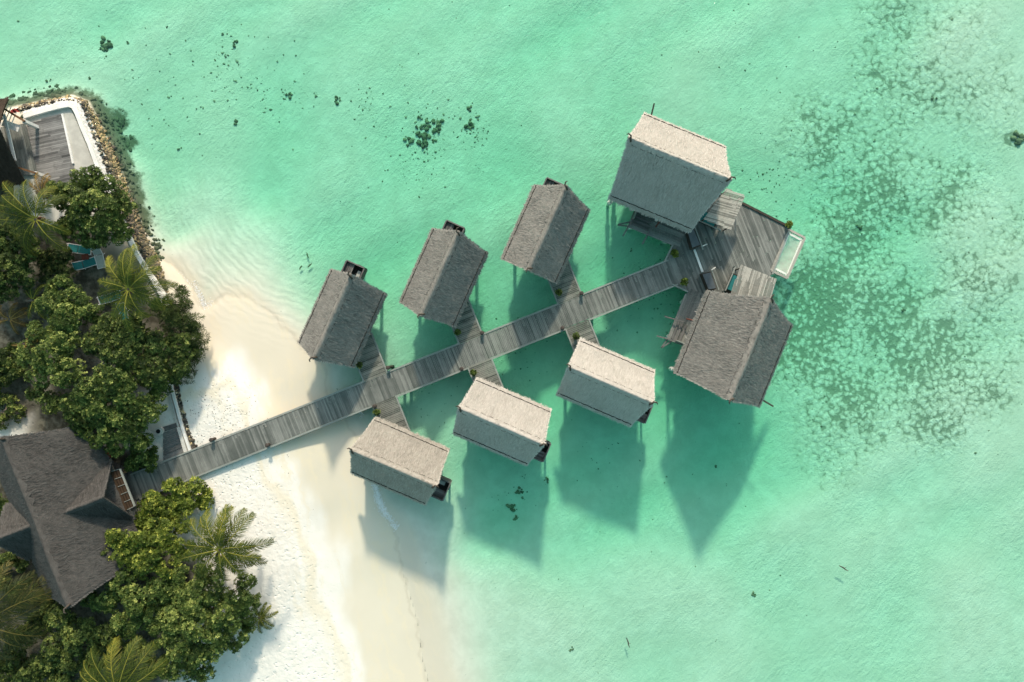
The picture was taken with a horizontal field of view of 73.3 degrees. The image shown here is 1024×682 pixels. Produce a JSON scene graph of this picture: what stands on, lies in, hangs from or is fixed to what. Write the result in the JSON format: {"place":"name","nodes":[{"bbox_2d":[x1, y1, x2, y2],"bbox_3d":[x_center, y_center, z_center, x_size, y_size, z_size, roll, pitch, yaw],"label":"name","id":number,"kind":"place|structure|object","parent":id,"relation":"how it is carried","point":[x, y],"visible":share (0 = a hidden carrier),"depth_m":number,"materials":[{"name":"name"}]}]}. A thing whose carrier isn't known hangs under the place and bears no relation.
{"place":"outdoors","nodes":[
{"label":"outdoors","id":0,"kind":"place"},
{"bbox_2d":[115,303,128,318],"bbox_3d":[-34.842,-2.461,61.712,0.788,0.744,2.118,-10,90,0],"label":"sun lounger","id":1,"kind":"object","parent":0,"point":[122,310],"visible":0.16,"depth_m":61.65,"materials":[{"name":"teal fabric"}]},
{"bbox_2d":[0,0,1023,681],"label":"sand","id":2,"kind":"structure","parent":0,"point":[902,504],"depth_m":63.95,"materials":[{"name":"white sand"}]},
{"bbox_2d":[0,493,8,515],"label":"shrub","id":3,"kind":"object","parent":2,"relation":"on","point":[3,501],"visible":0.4,"depth_m":60.65,"materials":[{"name":"green plant"}]},
{"bbox_2d":[0,342,26,395],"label":"shrub","id":4,"kind":"object","parent":2,"relation":"on","point":[10,370],"visible":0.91,"depth_m":60.79,"materials":[{"name":"green plant"}]},
{"bbox_2d":[0,392,26,430],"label":"shrub","id":5,"kind":"object","parent":2,"relation":"on","point":[4,412],"visible":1,"depth_m":61.40,"materials":[{"name":"green plant"}]},
{"bbox_2d":[0,551,29,578],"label":"shrub","id":6,"kind":"object","parent":2,"relation":"on","point":[20,565],"visible":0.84,"depth_m":60.56,"materials":[{"name":"green plant"}]},
{"bbox_2d":[0,302,30,334],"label":"palm tree","id":7,"kind":"object","parent":2,"relation":"on","point":[15,320],"visible":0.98,"depth_m":60.33,"materials":[{"name":"green plant"}]},
{"bbox_2d":[0,222,40,304],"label":"broadleaf tree","id":8,"kind":"object","parent":2,"relation":"on","point":[13,261],"visible":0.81,"depth_m":58.51,"materials":[{"name":"green plant"}]},
{"bbox_2d":[11,335,36,348],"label":"palm tree","id":9,"kind":"object","parent":2,"relation":"on","point":[24,343],"visible":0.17,"depth_m":60.79,"materials":[{"name":"green plant"}]},
{"bbox_2d":[0,96,48,188],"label":"beach villa","id":10,"kind":"object","parent":2,"relation":"on","point":[10,171],"visible":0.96,"depth_m":59.43,"materials":[{"name":"brown wood"}]},
{"bbox_2d":[10,108,19,112],"bbox_3d":[-43.217,-20.021,59.815,0.660,0.210,0.372,-12,90,0],"label":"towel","id":11,"kind":"object","parent":10,"relation":"hanging from","point":[14,110],"visible":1,"depth_m":59.81,"materials":[{"name":"red fabric"}]},
{"bbox_2d":[0,560,54,660],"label":"palm tree","id":12,"kind":"object","parent":2,"relation":"on","point":[8,612],"visible":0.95,"depth_m":57.23,"materials":[{"name":"green plant"}]},
{"bbox_2d":[0,573,61,612],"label":"shrub","id":13,"kind":"object","parent":2,"relation":"on","point":[48,605],"visible":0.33,"depth_m":60.60,"materials":[{"name":"green plant"}]},
{"bbox_2d":[23,280,45,318],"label":"palm tree","id":14,"kind":"object","parent":2,"relation":"on","point":[29,300],"visible":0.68,"depth_m":59.77,"materials":[{"name":"green plant"}]},
{"bbox_2d":[0,179,70,256],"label":"palm tree","id":15,"kind":"object","parent":2,"relation":"on","point":[21,209],"visible":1,"depth_m":56.46,"materials":[{"name":"green plant"}]},
{"bbox_2d":[29,172,51,198],"bbox_3d":[-41.041,-13.405,60.905,2.792,2.511,2.684,40,90,0],"label":"parasol","id":16,"kind":"object","parent":2,"relation":"on","point":[35,187],"visible":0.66,"depth_m":59.81,"materials":[{"name":"beige fabric"}]},
{"bbox_2d":[0,627,99,681],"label":"broadleaf tree","id":17,"kind":"object","parent":2,"relation":"on","point":[16,672],"visible":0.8,"depth_m":59.35,"materials":[{"name":"green plant"}]},
{"bbox_2d":[13,319,87,388],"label":"broadleaf tree","id":18,"kind":"object","parent":2,"relation":"on","point":[56,345],"visible":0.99,"depth_m":57.89,"materials":[{"name":"green plant"}]},
{"bbox_2d":[33,246,77,288],"bbox_3d":[-40.436,-6.626,60.984,3.888,2.496,3.811,-11,90,0],"label":"round shrub","id":19,"kind":"object","parent":2,"relation":"on","point":[51,262],"visible":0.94,"depth_m":60.40,"materials":[{"name":"green plant"}]},
{"bbox_2d":[14,108,105,224],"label":"patio","id":20,"kind":"structure","parent":2,"relation":"on","point":[82,157],"depth_m":61.90,"materials":[{"name":"white concrete"}]},
{"bbox_2d":[27,113,77,196],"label":"terrace deck","id":21,"kind":"structure","parent":20,"relation":"on","point":[51,148],"depth_m":61.80,"materials":[{"name":"grey wood"}]},
{"bbox_2d":[1,124,35,175],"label":"porch floor","id":22,"kind":"structure","parent":21,"relation":"on","point":[22,149],"depth_m":61.70,"materials":[{"name":"grey wood"}]},
{"bbox_2d":[33,274,104,333],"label":"broadleaf tree","id":23,"kind":"object","parent":2,"relation":"on","point":[73,310],"visible":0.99,"depth_m":58.19,"materials":[{"name":"green plant"}]},
{"bbox_2d":[0,426,140,613],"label":"thatched house","id":24,"kind":"structure","parent":2,"relation":"on","point":[69,497],"depth_m":57.38,"materials":[{"name":"grey wood"}]},
{"bbox_2d":[67,243,91,254],"bbox_3d":[-38.697,-8.213,61.644,2.118,0.744,0.789,8,90,0],"label":"sun lounger","id":25,"kind":"object","parent":2,"relation":"on","point":[80,248],"visible":0.69,"depth_m":61.59,"materials":[{"name":"teal fabric"}]},
{"bbox_2d":[72,257,96,269],"bbox_3d":[-38.266,-6.894,61.645,2.118,0.744,0.788,-18,90,0],"label":"sun lounger","id":26,"kind":"object","parent":2,"relation":"on","point":[88,263],"visible":0.98,"depth_m":61.59,"materials":[{"name":"teal fabric"}]},
{"bbox_2d":[81,254,88,259],"bbox_3d":[-38.195,-7.529,61.780,0.600,0.450,0.520,-8,90,0],"label":"side table","id":27,"kind":"object","parent":2,"relation":"on","point":[85,256],"visible":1,"depth_m":61.55,"materials":[{"name":"brown wood"}]},
{"bbox_2d":[13,602,157,680],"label":"broadleaf tree","id":28,"kind":"object","parent":2,"relation":"on","point":[72,642],"visible":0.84,"depth_m":58.77,"materials":[{"name":"green plant"}]},
{"bbox_2d":[7,76,164,260],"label":"weedy rocks","id":29,"kind":"object","parent":2,"relation":"on","point":[57,95],"visible":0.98,"depth_m":63.20,"materials":[{"name":"stone"}]},
{"bbox_2d":[24,362,150,427],"bbox_3d":[-36.447,4.676,59.355,11.704,5.791,6.046,0,90,0],"label":"broadleaf tree","id":30,"kind":"object","parent":2,"relation":"on","point":[79,396],"visible":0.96,"depth_m":57.62,"materials":[{"name":"green plant"}]},
{"bbox_2d":[46,164,137,250],"bbox_3d":[-36.373,-11.443,59.406,7.715,5.669,7.384,0,90,0],"label":"broadleaf tree","id":31,"kind":"object","parent":2,"relation":"on","point":[87,194],"visible":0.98,"depth_m":58.22,"materials":[{"name":"green plant"}]},
{"bbox_2d":[18,95,168,292],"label":"riprap rocks","id":32,"kind":"object","parent":2,"relation":"on","point":[139,237],"visible":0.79,"depth_m":62.37,"materials":[{"name":"beige stone"}]},
{"bbox_2d":[23,97,166,296],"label":"sea wall","id":33,"kind":"structure","parent":2,"relation":"on","point":[77,109],"depth_m":61.76,"materials":[{"name":"white paint"}]},
{"bbox_2d":[90,248,105,268],"bbox_3d":[-36.990,-7.540,61.652,0.788,0.744,2.118,-15,90,0],"label":"sun lounger","id":34,"kind":"object","parent":2,"relation":"on","point":[100,260],"visible":0.69,"depth_m":61.60,"materials":[{"name":"fabric"}]},
{"bbox_2d":[100,35,112,51],"bbox_3d":[-37.808,-27.503,63.956,1.539,0.437,1.268,35,90,0],"label":"coral head","id":35,"kind":"object","parent":2,"relation":"on","point":[106,46],"visible":1,"depth_m":63.83},
{"bbox_2d":[96,291,122,304],"bbox_3d":[-36.000,-3.892,61.691,2.118,0.744,0.788,-20,90,0],"label":"sun lounger","id":36,"kind":"object","parent":2,"relation":"on","point":[99,300],"visible":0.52,"depth_m":61.61,"materials":[{"name":"white fabric"}]},
{"bbox_2d":[80,311,150,374],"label":"broadleaf tree","id":37,"kind":"object","parent":2,"relation":"on","point":[124,350],"visible":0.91,"depth_m":57.80,"materials":[{"name":"green plant"}]},
{"bbox_2d":[67,377,170,457],"bbox_3d":[-32.951,7.011,59.761,9.589,5.066,5.687,-26,90,0],"label":"broadleaf tree","id":38,"kind":"object","parent":2,"relation":"on","point":[131,427],"visible":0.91,"depth_m":58.51,"materials":[{"name":"green plant"}]},
{"bbox_2d":[80,635,169,681],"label":"palm tree","id":39,"kind":"object","parent":2,"relation":"on","point":[115,677],"visible":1,"depth_m":56.95,"materials":[{"name":"green plant"}]},
{"bbox_2d":[111,461,144,509],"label":"entrance deck","id":40,"kind":"structure","parent":2,"relation":"on","point":[116,466],"depth_m":61.88,"materials":[{"name":"brown wood"}]},
{"bbox_2d":[80,568,189,639],"bbox_3d":[-32.303,22.177,59.776,9.155,4.940,6.092,-27,90,0],"label":"broadleaf tree","id":41,"kind":"object","parent":2,"relation":"on","point":[146,610],"visible":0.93,"depth_m":58.32,"materials":[{"name":"green plant"}]},
{"bbox_2d":[97,243,178,331],"bbox_3d":[-31.240,-4.594,58.468,6.511,7.566,6.106,-38,90,0],"label":"palm tree","id":42,"kind":"object","parent":2,"relation":"on","point":[130,283],"visible":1,"depth_m":55.70,"materials":[{"name":"green plant"}]},
{"bbox_2d":[124,433,158,472],"bbox_3d":[-32.811,9.939,61.027,2.931,2.519,3.762,0,90,0],"label":"shrub","id":43,"kind":"object","parent":2,"relation":"on","point":[147,458],"visible":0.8,"depth_m":60.67,"materials":[{"name":"green plant"}]},
{"bbox_2d":[100,514,192,580],"bbox_3d":[-31.473,17.799,59.777,7.972,4.904,5.564,0,90,0],"label":"broadleaf tree","id":44,"kind":"object","parent":2,"relation":"on","point":[152,543],"visible":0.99,"depth_m":58.21,"materials":[{"name":"green plant"}]},
{"bbox_2d":[133,515,161,531],"bbox_3d":[-32.437,16.217,61.042,3.536,2.394,1.903,-24,90,0],"label":"shrub","id":45,"kind":"object","parent":2,"relation":"on","point":[138,526],"visible":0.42,"depth_m":60.21,"materials":[{"name":"green plant"}]},
{"bbox_2d":[155,427,163,434],"bbox_3d":[-31.585,8.080,61.789,0.702,0.570,0.720,0,90,0],"label":"stone planter","id":46,"kind":"object","parent":2,"relation":"on","point":[159,430],"visible":1,"depth_m":61.52,"materials":[{"name":"stone"}]},
{"bbox_2d":[129,327,202,395],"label":"broadleaf tree","id":47,"kind":"object","parent":2,"relation":"on","point":[148,373],"visible":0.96,"depth_m":58.86,"materials":[{"name":"green plant"}]},
{"bbox_2d":[135,475,214,524],"bbox_3d":[-30.138,14.153,60.886,6.957,2.782,4.091,-20,90,0],"label":"broadleaf bush","id":48,"kind":"object","parent":2,"relation":"on","point":[179,500],"visible":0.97,"depth_m":60.31,"materials":[{"name":"green plant"}]},
{"bbox_2d":[163,423,187,460],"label":"wooden steps","id":49,"kind":"structure","parent":2,"relation":"on","point":[182,445],"depth_m":61.90,"materials":[{"name":"grey wood"}]},
{"bbox_2d":[147,284,209,386],"bbox_3d":[-28.916,-0.607,60.690,4.646,4.049,8.920,-16,90,0],"label":"feathery bush","id":50,"kind":"object","parent":2,"relation":"on","point":[177,317],"visible":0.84,"depth_m":59.94,"materials":[{"name":"green plant"}]},
{"bbox_2d":[167,381,190,450],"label":"garden wall","id":51,"kind":"structure","parent":2,"relation":"on","point":[174,404],"depth_m":61.79,"materials":[{"name":"white paint"}]},
{"bbox_2d":[147,621,223,681],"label":"broadleaf tree","id":52,"kind":"object","parent":2,"relation":"on","point":[195,655],"visible":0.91,"depth_m":58.63,"materials":[{"name":"green plant"}]},
{"bbox_2d":[173,383,197,450],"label":"wall rocks","id":53,"kind":"object","parent":2,"relation":"on","point":[191,440],"depth_m":61.97,"materials":[{"name":"grey stone"}]},
{"bbox_2d":[157,562,261,653],"bbox_3d":[-26.138,22.909,59.593,8.373,5.400,7.351,15,90,0],"label":"broadleaf tree","id":54,"kind":"object","parent":2,"relation":"on","point":[218,622],"visible":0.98,"depth_m":58.46,"materials":[{"name":"green plant"}]},
{"bbox_2d":[179,503,274,580],"bbox_3d":[-23.736,16.853,58.959,7.761,6.416,6.718,0,90,0],"label":"palm tree","id":55,"kind":"object","parent":2,"relation":"on","point":[219,540],"visible":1,"depth_m":56.64,"materials":[{"name":"green plant"}]},
{"bbox_2d":[173,376,313,541],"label":"beach litter","id":56,"kind":"object","parent":2,"relation":"on","point":[224,430],"visible":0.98,"depth_m":62.08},
{"bbox_2d":[245,602,277,633],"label":"palm tree","id":57,"kind":"object","parent":2,"relation":"on","point":[260,619],"visible":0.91,"depth_m":60.99,"materials":[{"name":"green plant"}]},
{"bbox_2d":[178,271,399,529],"bbox_3d":[-18.338,3.589,62.951,6.768,0.110,30.883,-41,90,0],"label":"wave foam","id":58,"kind":"object","parent":2,"relation":"on","point":[381,507],"visible":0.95,"depth_m":62.99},
{"bbox_2d":[334,96,340,104],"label":"coral head","id":59,"kind":"object","parent":2,"relation":"on","point":[335,101],"visible":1,"depth_m":63.97},
{"bbox_2d":[298,260,387,367],"bbox_3d":[-14.640,-2.360,60.850,5.875,9.500,8.988,24,90,0],"label":"water villa","id":60,"kind":"object","parent":2,"relation":"on","point":[347,306],"visible":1,"depth_m":58.35,"materials":[{"name":"grey wood"}]},
{"bbox_2d":[347,416,451,505],"bbox_3d":[-9.381,10.612,60.850,8.988,9.500,5.783,23,90,0],"label":"water villa","id":61,"kind":"object","parent":2,"relation":"on","point":[394,458],"visible":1,"depth_m":58.37,"materials":[{"name":"grey wood"}]},
{"bbox_2d":[127,260,677,499],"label":"boardwalk","id":62,"kind":"structure","parent":2,"relation":"on","point":[541,324],"depth_m":61.75,"materials":[{"name":"grey wood"}]},
{"bbox_2d":[355,361,362,368],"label":"potted plant","id":63,"kind":"object","parent":62,"relation":"on","point":[359,365],"visible":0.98,"depth_m":61.06,"materials":[{"name":"green plant"}]},
{"bbox_2d":[372,409,380,415],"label":"potted plant","id":64,"kind":"object","parent":62,"relation":"on","point":[376,412],"visible":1,"depth_m":61.03,"materials":[{"name":"green plant"}]},
{"bbox_2d":[454,329,460,334],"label":"potted plant","id":65,"kind":"object","parent":62,"relation":"on","point":[457,331],"visible":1,"depth_m":61.04,"materials":[{"name":"green plant"}]},
{"bbox_2d":[470,369,477,376],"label":"potted plant","id":66,"kind":"object","parent":62,"relation":"on","point":[472,372],"visible":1,"depth_m":61.08,"materials":[{"name":"green plant"}]},
{"bbox_2d":[555,288,562,295],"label":"potted plant","id":67,"kind":"object","parent":62,"relation":"on","point":[558,292],"visible":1,"depth_m":61.02,"materials":[{"name":"green plant"}]},
{"bbox_2d":[572,331,579,339],"bbox_3d":[5.704,-0.435,61.301,0.719,0.897,0.716,-27,90,0],"label":"potted plant","id":68,"kind":"object","parent":62,"relation":"on","point":[575,335],"visible":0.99,"depth_m":61.05,"materials":[{"name":"green plant"}]},
{"bbox_2d":[403,137,413,146],"bbox_3d":[-9.613,-18.715,64.236,0.951,0.299,0.912,-30,90,0],"label":"coral head","id":69,"kind":"object","parent":2,"relation":"on","point":[410,139],"visible":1,"depth_m":64.17},
{"bbox_2d":[415,124,422,135],"bbox_3d":[-8.769,-19.748,64.189,0.730,0.240,1.135,22,90,0],"label":"coral head","id":70,"kind":"object","parent":2,"relation":"on","point":[418,132],"visible":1,"depth_m":64.12},
{"bbox_2d":[416,132,430,148],"bbox_3d":[-8.325,-18.769,64.233,1.321,0.406,1.580,23,90,0],"label":"coral head","id":71,"kind":"object","parent":2,"relation":"on","point":[424,143],"visible":1,"depth_m":64.13},
{"bbox_2d":[423,119,430,131],"bbox_3d":[-7.909,-20.090,64.173,0.833,0.273,1.151,23,90,0],"label":"coral head","id":72,"kind":"object","parent":2,"relation":"on","point":[426,129],"visible":1,"depth_m":64.11},
{"bbox_2d":[432,126,440,133],"bbox_3d":[-7.027,-19.732,64.176,0.907,0.308,0.786,0,90,0],"label":"coral head","id":73,"kind":"object","parent":2,"relation":"on","point":[437,129],"visible":1,"depth_m":64.10},
{"bbox_2d":[431,118,443,126],"bbox_3d":[-6.949,-20.465,64.133,1.111,0.381,0.871,28,90,0],"label":"coral head","id":74,"kind":"object","parent":2,"relation":"on","point":[438,122],"visible":1,"depth_m":64.08},
{"bbox_2d":[399,220,488,327],"bbox_3d":[-5.798,-5.900,60.850,5.851,9.500,8.988,24,90,0],"label":"water villa","id":75,"kind":"object","parent":2,"relation":"on","point":[447,269],"visible":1,"depth_m":58.32,"materials":[{"name":"grey wood"}]},
{"bbox_2d":[464,118,473,129],"bbox_3d":[-3.857,-20.159,64.189,0.864,0.371,1.215,38,90,0],"label":"coral head","id":76,"kind":"object","parent":2,"relation":"on","point":[470,124],"visible":1,"depth_m":64.13},
{"bbox_2d":[452,377,551,465],"bbox_3d":[-0.512,7.175,60.850,8.988,9.500,5.815,23,90,0],"label":"water villa","id":77,"kind":"object","parent":2,"relation":"on","point":[496,419],"visible":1,"depth_m":58.33,"materials":[{"name":"grey wood"}]},
{"bbox_2d":[506,504,514,511],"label":"coral head","id":78,"kind":"object","parent":2,"relation":"on","point":[511,506],"visible":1,"depth_m":64.42},
{"bbox_2d":[515,486,523,493],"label":"coral head","id":79,"kind":"object","parent":2,"relation":"on","point":[517,492],"visible":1,"depth_m":64.35},
{"bbox_2d":[17,1,1023,641],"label":"coral rubble","id":80,"kind":"object","parent":2,"relation":"on","point":[569,147],"visible":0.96,"depth_m":64.09,"materials":[{"name":"black stone"}]},
{"bbox_2d":[500,177,590,283],"bbox_3d":[3.070,-9.666,60.850,5.815,9.500,8.988,24,90,0],"label":"water villa","id":81,"kind":"object","parent":2,"relation":"on","point":[547,230],"visible":1,"depth_m":58.30,"materials":[{"name":"grey wood"}]},
{"bbox_2d":[556,337,657,426],"bbox_3d":[8.503,3.774,60.850,8.988,9.500,5.827,23,90,0],"label":"water villa","id":82,"kind":"object","parent":2,"relation":"on","point":[610,384],"visible":1,"depth_m":58.30,"materials":[{"name":"grey wood"}]},
{"bbox_2d":[606,103,735,246],"bbox_3d":[13.159,-14.107,59.850,9.348,11.500,11.282,22,90,0],"label":"water villa","id":83,"kind":"object","parent":2,"relation":"on","point":[673,178],"visible":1,"depth_m":56.95,"materials":[{"name":"grey wood"}]},
{"bbox_2d":[657,289,792,407],"bbox_3d":[18.606,0.540,59.850,11.282,11.500,9.348,22,90,0],"label":"water villa","id":84,"kind":"object","parent":2,"relation":"on","point":[733,347],"visible":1,"depth_m":56.96,"materials":[{"name":"grey wood"}]},
{"bbox_2d":[664,193,789,298],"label":"sun deck","id":85,"kind":"structure","parent":2,"relation":"on","point":[724,252],"depth_m":61.76,"materials":[{"name":"grey wood"}]},
{"bbox_2d":[670,249,678,257],"bbox_3d":[14.456,-7.780,61.243,0.792,1.014,0.867,0,90,0],"label":"potted plant","id":86,"kind":"object","parent":85,"relation":"on","point":[674,253],"visible":1,"depth_m":60.98,"materials":[{"name":"green plant"}]},
{"bbox_2d":[680,278,688,285],"bbox_3d":[15.287,-5.223,61.233,0.767,1.034,0.846,0,90,0],"label":"potted plant","id":87,"kind":"object","parent":85,"relation":"on","point":[684,281],"visible":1,"depth_m":60.91,"materials":[{"name":"green plant"}]},
{"bbox_2d":[685,227,707,249],"bbox_3d":[16.287,-8.901,61.350,1.390,0.800,2.079,-36,90,0],"label":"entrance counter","id":88,"kind":"object","parent":85,"relation":"on","point":[692,237],"visible":0.89,"depth_m":60.95,"materials":[{"name":"grey wood"}]},
{"bbox_2d":[693,249,703,271],"bbox_3d":[16.724,-7.198,61.720,0.190,0.070,2.151,-20,90,0],"label":"threshold strip","id":89,"kind":"object","parent":85,"relation":"on","point":[698,260],"visible":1,"depth_m":61.69,"materials":[{"name":"white paint"}]},
{"bbox_2d":[699,267,718,289],"bbox_3d":[17.565,-5.460,61.350,1.333,0.800,2.074,-9,90,0],"label":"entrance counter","id":90,"kind":"object","parent":85,"relation":"on","point":[707,280],"visible":0.97,"depth_m":60.95,"materials":[{"name":"grey wood"}]},
{"bbox_2d":[698,212,720,231],"bbox_3d":[17.638,-10.757,61.350,2.523,0.800,1.133,24,90,0],"label":"daybed","id":91,"kind":"object","parent":85,"relation":"on","point":[709,224],"visible":0.43,"depth_m":61.19,"materials":[{"name":"teal wood"}]},
{"bbox_2d":[701,188,744,230],"bbox_3d":[18.431,-11.582,60.732,2.560,2.076,3.387,23,90,0],"label":"slatted awning","id":92,"kind":"object","parent":85,"relation":"on","point":[737,201],"visible":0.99,"depth_m":59.70,"materials":[{"name":"grey wood"}]},
{"bbox_2d":[722,266,741,292],"bbox_3d":[19.836,-5.335,61.350,1.132,0.800,2.442,23,90,0],"label":"daybed","id":93,"kind":"object","parent":85,"relation":"on","point":[730,283],"visible":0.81,"depth_m":61.19,"materials":[{"name":"teal wood"}]},
{"bbox_2d":[731,265,776,297],"bbox_3d":[20.958,-4.651,60.732,3.492,2.076,2.916,21,90,0],"label":"slatted awning","id":94,"kind":"object","parent":85,"relation":"on","point":[753,284],"visible":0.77,"depth_m":59.70,"materials":[{"name":"grey wood"}]},
{"bbox_2d":[771,229,805,278],"bbox_3d":[24.780,-7.811,61.900,1.786,0.400,4.254,24,90,0],"label":"plunge pool","id":95,"kind":"object","parent":85,"relation":"attached to","point":[791,250],"visible":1,"depth_m":61.85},
{"bbox_2d":[785,220,792,228],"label":"potted plant","id":96,"kind":"object","parent":85,"relation":"on","point":[789,224],"visible":1,"depth_m":61.03,"materials":[{"name":"green plant"}]},
{"bbox_2d":[1010,130,1023,145],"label":"coral head","id":97,"kind":"object","parent":2,"relation":"on","point":[1019,140],"visible":1,"depth_m":63.56}
]}

